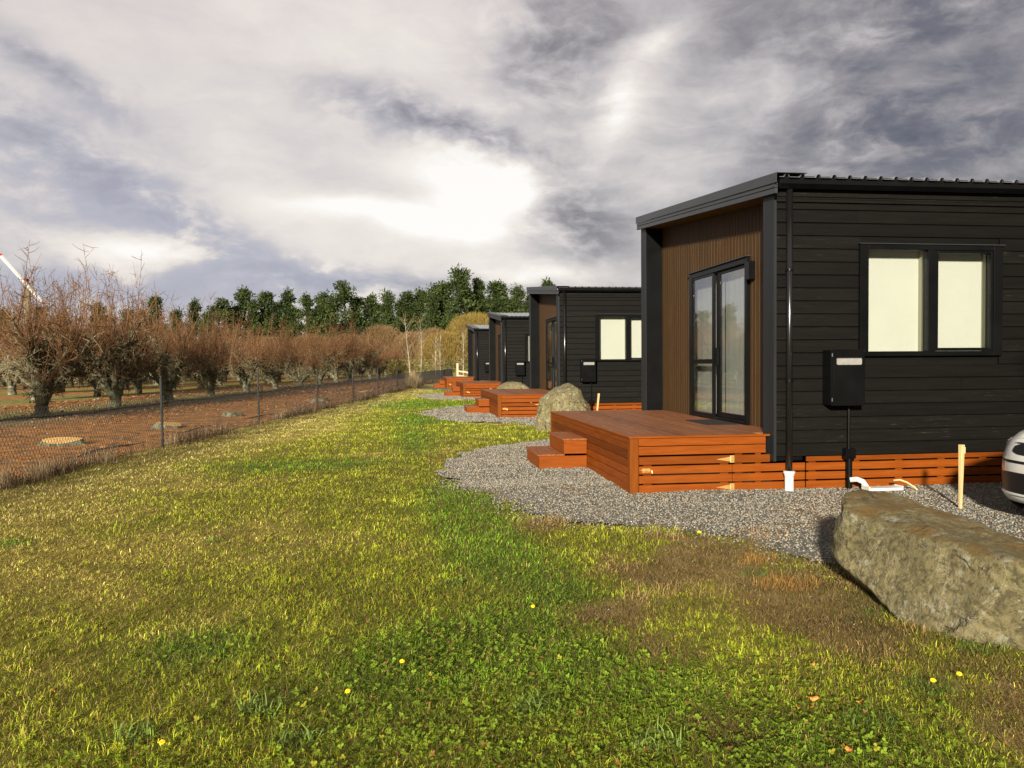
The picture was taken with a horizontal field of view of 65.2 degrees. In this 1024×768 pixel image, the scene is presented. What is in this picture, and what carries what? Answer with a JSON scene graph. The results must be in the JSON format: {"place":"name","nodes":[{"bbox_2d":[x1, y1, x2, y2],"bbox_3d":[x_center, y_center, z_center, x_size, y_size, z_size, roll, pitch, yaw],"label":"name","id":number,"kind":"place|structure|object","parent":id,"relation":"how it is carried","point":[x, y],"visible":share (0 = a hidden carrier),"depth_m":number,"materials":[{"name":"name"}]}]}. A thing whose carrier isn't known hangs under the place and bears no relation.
{"place":"outdoors","nodes":[
{"label":"outdoors","id":0,"kind":"place"},
{"bbox_2d":[0,371,429,480],"bbox_3d":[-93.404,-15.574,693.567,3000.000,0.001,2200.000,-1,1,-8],"label":"ground","id":1,"kind":"structure","parent":0,"point":[73,393],"depth_m":25.52,"materials":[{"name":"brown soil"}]},
{"bbox_2d":[0,296,23,387],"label":"orchard tree","id":2,"kind":"object","parent":1,"relation":"on","point":[3,346],"visible":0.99,"depth_m":22.55,"materials":[{"name":"brown plant"}]},
{"bbox_2d":[0,297,40,394],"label":"orchard tree","id":3,"kind":"object","parent":1,"relation":"on","point":[12,386],"visible":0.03,"depth_m":45.05,"materials":[{"name":"brown plant"}]},
{"bbox_2d":[0,253,43,318],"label":"frost fan","id":4,"kind":"object","parent":1,"relation":"on","point":[8,264],"visible":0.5,"depth_m":69.20},
{"bbox_2d":[0,267,85,400],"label":"orchard tree","id":5,"kind":"object","parent":1,"relation":"on","point":[21,378],"visible":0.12,"depth_m":36.69,"materials":[{"name":"brown plant"}]},
{"bbox_2d":[0,241,124,414],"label":"orchard tree","id":6,"kind":"object","parent":1,"relation":"on","point":[42,367],"visible":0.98,"depth_m":25.86,"materials":[{"name":"brown plant"}]},
{"bbox_2d":[37,437,87,446],"bbox_3d":[-8.950,1.191,15.845,1.016,0.250,0.588,-1,1,-8],"label":"tree stump","id":7,"kind":"object","parent":1,"relation":"on","point":[58,439],"visible":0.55,"depth_m":15.84,"materials":[{"name":"beige wood"}]},
{"bbox_2d":[15,245,178,406],"bbox_3d":[-15.815,-2.067,30.847,4.772,6.464,5.344,1,2,42],"label":"orchard tree","id":8,"kind":"object","parent":1,"relation":"on","point":[129,343],"visible":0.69,"depth_m":30.76,"materials":[{"name":"brown plant"}]},
{"bbox_2d":[88,300,107,329],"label":"pine tree","id":9,"kind":"object","parent":1,"relation":"on","point":[99,309],"visible":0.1,"depth_m":132.33,"materials":[{"name":"green plant"}]},
{"bbox_2d":[74,289,151,396],"bbox_3d":[-21.004,-2.120,41.980,5.250,6.021,4.532,0,1,8],"label":"orchard tree","id":10,"kind":"object","parent":1,"relation":"on","point":[94,386],"visible":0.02,"depth_m":41.33,"materials":[{"name":"brown plant"}]},
{"bbox_2d":[103,300,172,392],"bbox_3d":[-21.618,-2.011,45.544,4.814,5.604,5.391,-1,2,-32],"label":"orchard tree","id":11,"kind":"object","parent":1,"relation":"on","point":[140,386],"visible":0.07,"depth_m":45.71,"materials":[{"name":"brown plant"}]},
{"bbox_2d":[140,294,171,337],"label":"pine tree","id":12,"kind":"object","parent":1,"relation":"on","point":[156,301],"visible":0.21,"depth_m":133.51,"materials":[{"name":"green plant"}]},
{"bbox_2d":[98,267,231,400],"bbox_3d":[-15.846,-1.998,35.645,5.024,6.033,4.964,0,2,17],"label":"orchard tree","id":13,"kind":"object","parent":1,"relation":"on","point":[164,355],"visible":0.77,"depth_m":35.53,"materials":[{"name":"brown plant"}]},
{"bbox_2d":[150,422,183,428],"bbox_3d":[-8.595,1.077,20.211,0.802,0.250,0.948,0,1,8],"label":"tree stump","id":14,"kind":"object","parent":1,"relation":"on","point":[157,425],"visible":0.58,"depth_m":19.91,"materials":[{"name":"beige wood"}]},
{"bbox_2d":[157,306,185,339],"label":"pine tree","id":15,"kind":"object","parent":1,"relation":"on","point":[175,312],"visible":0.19,"depth_m":134.14,"materials":[{"name":"green plant"}]},
{"bbox_2d":[142,304,217,389],"bbox_3d":[-21.386,-2.248,50.801,5.609,5.826,5.008,0,1,-2],"label":"orchard tree","id":16,"kind":"object","parent":1,"relation":"on","point":[169,336],"visible":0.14,"depth_m":50.69,"materials":[{"name":"brown plant"}]},
{"bbox_2d":[0,379,369,420],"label":"hose","id":17,"kind":"object","parent":1,"relation":"on","point":[133,406],"visible":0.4,"depth_m":27.67,"materials":[{"name":"black"}]},
{"bbox_2d":[182,296,202,337],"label":"pine tree","id":18,"kind":"object","parent":1,"relation":"on","point":[196,309],"visible":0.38,"depth_m":135.14,"materials":[{"name":"green plant"}]},
{"bbox_2d":[58,397,351,460],"bbox_3d":[-7.676,0.583,39.948,0.352,0.084,63.763,0,1,0],"label":"hose","id":19,"kind":"object","parent":1,"relation":"on","point":[174,434],"visible":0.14,"depth_m":15.93,"materials":[{"name":"black"}]},
{"bbox_2d":[172,305,239,387],"bbox_3d":[-21.304,-2.491,54.833,4.828,6.162,5.336,0,2,26],"label":"orchard tree","id":20,"kind":"object","parent":1,"relation":"on","point":[199,386],"visible":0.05,"depth_m":55.02,"materials":[{"name":"brown plant"}]},
{"bbox_2d":[167,311,246,395],"bbox_3d":[-15.535,-1.481,40.444,4.090,4.635,4.581,-1,2,-18],"label":"orchard tree","id":21,"kind":"object","parent":1,"relation":"on","point":[201,374],"visible":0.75,"depth_m":40.11,"materials":[{"name":"brown plant"}]},
{"bbox_2d":[186,318,249,385],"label":"orchard tree","id":22,"kind":"object","parent":1,"relation":"on","point":[226,368],"visible":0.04,"depth_m":59.52,"materials":[{"name":"brown plant"}]},
{"bbox_2d":[194,297,250,343],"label":"pine tree","id":23,"kind":"object","parent":1,"relation":"on","point":[225,309],"visible":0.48,"depth_m":131.63,"materials":[{"name":"green plant"}]},
{"bbox_2d":[0,366,452,481],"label":"wire fence","id":24,"kind":"object","parent":1,"relation":"on","point":[441,373],"visible":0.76,"depth_m":15.79,"materials":[{"name":"metal"}]},
{"bbox_2d":[204,297,281,391],"bbox_3d":[-15.772,-2.115,46.145,4.261,5.698,4.211,0,1,3],"label":"orchard tree","id":25,"kind":"object","parent":1,"relation":"on","point":[239,367],"visible":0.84,"depth_m":46.10,"materials":[{"name":"brown plant"}]},
{"bbox_2d":[216,314,274,384],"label":"orchard tree","id":26,"kind":"object","parent":1,"relation":"on","point":[240,382],"visible":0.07,"depth_m":64.85,"materials":[{"name":"brown plant"}]},
{"bbox_2d":[225,285,269,343],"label":"pine tree","id":27,"kind":"object","parent":1,"relation":"on","point":[242,295],"visible":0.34,"depth_m":135.60,"materials":[{"name":"green plant"}]},
{"bbox_2d":[245,296,269,338],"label":"pine tree","id":28,"kind":"object","parent":1,"relation":"on","point":[252,306],"visible":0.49,"depth_m":134.37,"materials":[{"name":"green plant"}]},
{"bbox_2d":[244,326,279,382],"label":"orchard tree","id":29,"kind":"object","parent":1,"relation":"on","point":[265,381],"visible":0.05,"depth_m":70.02,"materials":[{"name":"brown plant"}]},
{"bbox_2d":[240,289,288,341],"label":"pine tree","id":30,"kind":"object","parent":1,"relation":"on","point":[264,299],"visible":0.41,"depth_m":135.68,"materials":[{"name":"green plant"}]},
{"bbox_2d":[259,300,288,340],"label":"pine tree","id":31,"kind":"object","parent":1,"relation":"on","point":[278,316],"visible":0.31,"depth_m":136.49,"materials":[{"name":"green plant"}]},
{"bbox_2d":[248,310,303,381],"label":"orchard tree","id":32,"kind":"object","parent":1,"relation":"on","point":[289,334],"visible":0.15,"depth_m":74.73,"materials":[{"name":"brown plant"}]},
{"bbox_2d":[242,317,319,388],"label":"orchard tree","id":33,"kind":"object","parent":1,"relation":"on","point":[284,361],"visible":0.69,"depth_m":51.26,"materials":[{"name":"brown plant"}]},
{"bbox_2d":[277,286,304,332],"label":"pine tree","id":34,"kind":"object","parent":1,"relation":"on","point":[288,299],"visible":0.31,"depth_m":137.04,"materials":[{"name":"green plant"}]},
{"bbox_2d":[282,305,305,341],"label":"pine tree","id":35,"kind":"object","parent":1,"relation":"on","point":[291,312],"visible":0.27,"depth_m":136.20,"materials":[{"name":"green plant"}]},
{"bbox_2d":[267,315,332,385],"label":"orchard tree","id":36,"kind":"object","parent":1,"relation":"on","point":[309,370],"visible":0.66,"depth_m":57.77,"materials":[{"name":"brown plant"}]},
{"bbox_2d":[289,291,327,339],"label":"pine tree","id":37,"kind":"object","parent":1,"relation":"on","point":[307,303],"visible":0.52,"depth_m":134.63,"materials":[{"name":"green plant"}]},
{"bbox_2d":[289,334,328,375],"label":"bare shrub","id":38,"kind":"object","parent":1,"relation":"on","point":[308,340],"visible":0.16,"depth_m":116.55,"materials":[{"name":"brown plant"}]},
{"bbox_2d":[304,290,333,335],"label":"pine tree","id":39,"kind":"object","parent":1,"relation":"on","point":[320,311],"visible":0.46,"depth_m":134.87,"materials":[{"name":"green plant"}]},
{"bbox_2d":[296,314,352,383],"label":"orchard tree","id":40,"kind":"object","parent":1,"relation":"on","point":[333,361],"visible":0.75,"depth_m":63.55,"materials":[{"name":"brown plant"}]},
{"bbox_2d":[302,332,356,382],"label":"orchard tree","id":41,"kind":"object","parent":1,"relation":"on","point":[334,375],"visible":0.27,"depth_m":69.69,"materials":[{"name":"brown plant"}]},
{"bbox_2d":[319,297,351,339],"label":"pine tree","id":42,"kind":"object","parent":1,"relation":"on","point":[329,318],"visible":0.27,"depth_m":135.09,"materials":[{"name":"green plant"}]},
{"bbox_2d":[316,279,373,343],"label":"pine tree","id":43,"kind":"object","parent":1,"relation":"on","point":[341,297],"visible":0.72,"depth_m":134.13,"materials":[{"name":"green plant"}]},
{"bbox_2d":[324,313,372,380],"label":"orchard tree","id":44,"kind":"object","parent":1,"relation":"on","point":[354,360],"visible":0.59,"depth_m":74.72,"materials":[{"name":"brown plant"}]},
{"bbox_2d":[341,295,376,373],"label":"pine tree","id":45,"kind":"object","parent":1,"relation":"on","point":[358,299],"visible":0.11,"depth_m":138.26,"materials":[{"name":"green plant"}]},
{"bbox_2d":[346,327,384,379],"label":"orchard tree","id":46,"kind":"object","parent":1,"relation":"on","point":[365,365],"visible":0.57,"depth_m":80.74,"materials":[{"name":"brown plant"}]},
{"bbox_2d":[354,291,381,372],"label":"pine tree","id":47,"kind":"object","parent":1,"relation":"on","point":[370,299],"visible":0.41,"depth_m":138.66,"materials":[{"name":"green plant"}]},
{"bbox_2d":[353,330,389,378],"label":"orchard tree","id":48,"kind":"object","parent":1,"relation":"on","point":[375,365],"visible":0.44,"depth_m":86.65,"materials":[{"name":"brown plant"}]},
{"bbox_2d":[363,301,384,350],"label":"pine tree","id":49,"kind":"object","parent":1,"relation":"on","point":[377,317],"visible":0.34,"depth_m":138.84,"materials":[{"name":"green plant"}]},
{"bbox_2d":[358,324,406,374],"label":"tree","id":50,"kind":"object","parent":1,"relation":"on","point":[384,333],"visible":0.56,"depth_m":113.85,"materials":[{"name":"brown plant"}]},
{"bbox_2d":[368,338,402,377],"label":"orchard tree","id":51,"kind":"object","parent":1,"relation":"on","point":[381,370],"visible":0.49,"depth_m":91.64,"materials":[{"name":"brown plant"}]},
{"bbox_2d":[370,338,400,375],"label":"orchard tree","id":52,"kind":"object","parent":1,"relation":"on","point":[395,357],"visible":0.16,"depth_m":97.89,"materials":[{"name":"brown plant"}]},
{"bbox_2d":[378,288,405,348],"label":"pine tree","id":53,"kind":"object","parent":1,"relation":"on","point":[388,301],"visible":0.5,"depth_m":137.72,"materials":[{"name":"green plant"}]},
{"bbox_2d":[383,297,417,358],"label":"pine tree","id":54,"kind":"object","parent":1,"relation":"on","point":[399,310],"visible":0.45,"depth_m":137.96,"materials":[{"name":"green plant"}]},
{"bbox_2d":[396,310,418,373],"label":"birch tree","id":55,"kind":"object","parent":1,"relation":"on","point":[408,353],"visible":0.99,"depth_m":74.35,"materials":[{"name":"beige plant"}]},
{"bbox_2d":[389,331,426,361],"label":"bare shrub","id":56,"kind":"object","parent":1,"relation":"on","point":[411,336],"visible":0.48,"depth_m":112.13,"materials":[{"name":"brown plant"}]},
{"bbox_2d":[394,290,422,357],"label":"pine tree","id":57,"kind":"object","parent":1,"relation":"on","point":[408,295],"visible":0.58,"depth_m":138.07,"materials":[{"name":"green plant"}]},
{"bbox_2d":[404,297,424,357],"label":"pine tree","id":58,"kind":"object","parent":1,"relation":"on","point":[416,305],"visible":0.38,"depth_m":138.28,"materials":[{"name":"green plant"}]},
{"bbox_2d":[413,286,428,340],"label":"pine tree","id":59,"kind":"object","parent":1,"relation":"on","point":[422,296],"visible":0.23,"depth_m":139.34,"materials":[{"name":"green plant"}]},
{"bbox_2d":[413,315,428,376],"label":"birch tree","id":60,"kind":"object","parent":1,"relation":"on","point":[421,337],"visible":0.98,"depth_m":76.37,"materials":[{"name":"beige plant"}]},
{"bbox_2d":[385,359,467,377],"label":"hedge","id":61,"kind":"object","parent":1,"relation":"on","point":[401,366],"visible":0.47,"depth_m":88.86,"materials":[{"name":"plant"}]},
{"bbox_2d":[411,291,442,347],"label":"pine tree","id":62,"kind":"object","parent":1,"relation":"on","point":[433,308],"visible":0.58,"depth_m":136.31,"materials":[{"name":"green plant"}]},
{"bbox_2d":[413,327,452,360],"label":"bare shrub","id":63,"kind":"object","parent":1,"relation":"on","point":[431,332],"visible":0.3,"depth_m":110.82,"materials":[{"name":"brown plant"}]},
{"bbox_2d":[427,334,444,369],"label":"birch tree","id":64,"kind":"object","parent":1,"relation":"on","point":[436,363],"visible":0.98,"depth_m":73.68,"materials":[{"name":"beige plant"}]},
{"bbox_2d":[415,331,467,361],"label":"willow tree","id":65,"kind":"object","parent":1,"relation":"on","point":[448,350],"visible":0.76,"depth_m":95.66,"materials":[{"name":"yellow plant"}]},
{"bbox_2d":[424,280,461,355],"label":"pine tree","id":66,"kind":"object","parent":1,"relation":"on","point":[444,289],"visible":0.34,"depth_m":138.46,"materials":[{"name":"green plant"}]},
{"bbox_2d":[454,322,468,375],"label":"birch tree","id":67,"kind":"object","parent":1,"relation":"on","point":[462,345],"visible":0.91,"depth_m":75.95,"materials":[{"name":"beige plant"}]},
{"bbox_2d":[437,263,492,336],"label":"pine tree","id":68,"kind":"object","parent":1,"relation":"on","point":[461,288],"visible":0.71,"depth_m":136.54,"materials":[{"name":"green plant"}]},
{"bbox_2d":[441,311,488,359],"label":"willow tree","id":69,"kind":"object","parent":1,"relation":"on","point":[475,318],"visible":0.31,"depth_m":97.61,"materials":[{"name":"plant"}]},
{"bbox_2d":[471,277,488,313],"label":"pine tree","id":70,"kind":"object","parent":1,"relation":"on","point":[479,290],"visible":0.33,"depth_m":141.56,"materials":[{"name":"green plant"}]},
{"bbox_2d":[481,296,492,322],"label":"pine tree","id":71,"kind":"object","parent":1,"relation":"on","point":[485,307],"visible":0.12,"depth_m":141.44,"materials":[{"name":"green plant"}]},
{"bbox_2d":[483,279,510,324],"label":"pine tree","id":72,"kind":"object","parent":1,"relation":"on","point":[495,287],"visible":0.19,"depth_m":141.26,"materials":[{"name":"green plant"}]},
{"bbox_2d":[495,294,519,312],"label":"pine tree","id":73,"kind":"object","parent":1,"relation":"on","point":[505,304],"visible":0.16,"depth_m":138.05,"materials":[{"name":"green plant"}]},
{"bbox_2d":[487,312,529,387],"bbox_3d":[3.946,-1.528,38.478,9.740,4.158,5.508,-1,1,-8],"label":"cabin","id":74,"kind":"object","parent":1,"relation":"on","point":[508,347],"visible":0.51,"depth_m":35.44,"materials":[{"name":"black wood"}]},
{"bbox_2d":[498,334,500,381],"bbox_3d":[-0.499,-1.232,37.754,0.120,2.245,2.210,-1,1,-8],"label":"sliding door","id":75,"kind":"structure","parent":74,"relation":"in","point":[499,336],"depth_m":38.51,"materials":[{"name":"black glass"}]},
{"bbox_2d":[525,333,528,361],"bbox_3d":[1.465,-1.618,35.667,1.825,1.307,0.239,-1,1,-8],"label":"window","id":76,"kind":"structure","parent":74,"relation":"in","point":[526,334],"depth_m":35.45,"materials":[{"name":"grey metal"}]},
{"bbox_2d":[509,283,527,312],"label":"pine tree","id":77,"kind":"object","parent":1,"relation":"on","point":[519,291],"visible":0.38,"depth_m":138.69,"materials":[{"name":"green plant"}]},
{"bbox_2d":[526,286,640,410],"bbox_3d":[5.697,-1.204,25.241,9.740,4.158,5.508,-1,1,-8],"label":"cabin","id":78,"kind":"object","parent":1,"relation":"on","point":[586,340],"visible":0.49,"depth_m":22.33,"materials":[{"name":"black wood"}]},
{"bbox_2d":[546,316,556,390],"bbox_3d":[1.251,-0.908,24.517,0.120,2.245,2.210,-1,1,-8],"label":"sliding door","id":79,"kind":"structure","parent":78,"relation":"in","point":[551,329],"depth_m":24.68,"materials":[{"name":"black glass"}]},
{"bbox_2d":[595,314,640,360],"bbox_3d":[3.215,-1.294,22.430,1.825,1.307,0.239,-1,1,-8],"label":"window","id":80,"kind":"structure","parent":78,"relation":"in","point":[618,336],"depth_m":22.48,"materials":[{"name":"white glass"}]},
{"bbox_2d":[636,172,1023,490],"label":"cabin","id":81,"kind":"object","parent":1,"relation":"on","point":[870,331],"visible":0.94,"depth_m":9.55,"materials":[{"name":"black wood"}]},
{"bbox_2d":[686,255,750,424],"bbox_3d":[3.011,-0.607,11.831,0.223,2.245,2.570,-1,1,-8],"label":"sliding door","id":82,"kind":"structure","parent":81,"relation":"in","point":[706,296],"depth_m":11.69,"materials":[{"name":"grey glass"}]},
{"bbox_2d":[857,243,1004,355],"bbox_3d":[4.945,-0.998,9.603,1.856,1.332,0.362,-1,1,-8],"label":"window","id":83,"kind":"structure","parent":81,"relation":"in","point":[917,299],"depth_m":9.62,"materials":[{"name":"beige glass"}]},
{"bbox_2d":[958,444,965,508],"bbox_3d":[4.540,0.966,8.078,0.064,0.710,0.042,0,1,-20],"label":"peg","id":84,"kind":"object","parent":1,"relation":"on","point":[961,450],"visible":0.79,"depth_m":8.06,"materials":[{"name":"brown wood"}]},
{"bbox_2d":[0,381,1023,767],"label":"lawn","id":85,"kind":"structure","parent":0,"point":[620,561],"depth_m":4.58,"materials":[{"name":"plant"}]},
{"bbox_2d":[0,369,442,494],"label":"dry weeds","id":86,"kind":"object","parent":85,"relation":"on","point":[413,383],"visible":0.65,"depth_m":13.39,"materials":[{"name":"brown plant"}]},
{"bbox_2d":[496,381,529,388],"bbox_3d":[0.064,0.406,31.525,1.498,1.006,1.169,-1,1,-8],"label":"boulder","id":87,"kind":"object","parent":85,"relation":"on","point":[512,385],"visible":0.26,"depth_m":31.25,"materials":[{"name":"beige stone"}]},
{"bbox_2d":[7,495,1019,767],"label":"clover","id":88,"kind":"object","parent":85,"relation":"on","point":[597,741],"visible":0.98,"depth_m":3.35,"materials":[{"name":"green plant"}]},
{"bbox_2d":[535,383,590,430],"bbox_3d":[1.214,0.621,17.708,1.110,1.280,1.096,-1,2,-29],"label":"boulder","id":89,"kind":"object","parent":85,"relation":"on","point":[566,397],"visible":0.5,"depth_m":17.43,"materials":[{"name":"beige stone"}]},
{"bbox_2d":[831,489,1023,649],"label":"boulder","id":90,"kind":"object","parent":85,"relation":"on","point":[904,559],"visible":0.78,"depth_m":4.58,"materials":[{"name":"beige stone"}]},
{"bbox_2d":[0,0,1023,337],"label":"sky","id":91,"kind":"structure","parent":0,"point":[272,146],"materials":[{"name":"grey"}]},
{"bbox_2d":[411,386,1023,750],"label":"gravel path","id":92,"kind":"structure","parent":0,"point":[791,542],"depth_m":8.38,"materials":[{"name":"grey gravel"}]},
{"bbox_2d":[444,386,459,395],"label":"steps","id":93,"kind":"structure","parent":92,"relation":"on","point":[454,391],"depth_m":37.35,"materials":[{"name":"orange wood"}]},
{"bbox_2d":[443,376,473,388],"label":"deck","id":94,"kind":"structure","parent":92,"relation":"on","point":[446,379],"depth_m":48.31,"materials":[{"name":"orange wood"}]},
{"bbox_2d":[464,398,489,412],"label":"steps","id":95,"kind":"structure","parent":92,"relation":"on","point":[480,405],"depth_m":24.11,"materials":[{"name":"orange wood"}]},
{"bbox_2d":[466,325,488,380],"bbox_3d":[2.155,-1.875,51.381,9.740,4.158,5.508,-1,1,-8],"label":"cabin","id":96,"kind":"object","parent":92,"relation":"on","point":[478,352],"visible":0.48,"depth_m":48.32,"materials":[{"name":"black wood"}]},
{"bbox_2d":[456,381,500,396],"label":"deck","id":97,"kind":"structure","parent":92,"relation":"on","point":[472,387],"depth_m":35.34,"materials":[{"name":"orange wood"}]},
{"bbox_2d":[480,389,549,417],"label":"deck","id":98,"kind":"structure","parent":92,"relation":"on","point":[500,400],"depth_m":22.12,"materials":[{"name":"orange wood"}]},
{"bbox_2d":[525,432,586,468],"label":"steps","id":99,"kind":"structure","parent":92,"relation":"on","point":[560,449],"depth_m":11.25,"materials":[{"name":"orange wood"}]},
{"bbox_2d":[550,410,804,493],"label":"deck","id":100,"kind":"structure","parent":92,"relation":"on","point":[616,434],"depth_m":9.32,"materials":[{"name":"orange wood"}]},
{"bbox_2d":[685,419,738,424],"bbox_3d":[2.788,0.531,11.168,0.450,0.010,0.880,-1,1,-8],"label":"door mat","id":101,"kind":"object","parent":100,"relation":"on","point":[711,422],"depth_m":11.02,"materials":[{"name":"grey fabric"}]},
{"bbox_2d":[849,477,902,490],"bbox_3d":[4.178,1.143,9.199,0.532,0.144,0.257,-1,1,-8],"label":"plastic pipe","id":102,"kind":"object","parent":92,"relation":"on","point":[865,485],"visible":0.98,"depth_m":9.15,"materials":[{"name":"white plastic"}]},
{"bbox_2d":[1001,430,1023,507],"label":"parked car","id":103,"kind":"object","parent":92,"relation":"on","point":[1012,479],"visible":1,"depth_m":7.36,"materials":[{"name":"white paint"}]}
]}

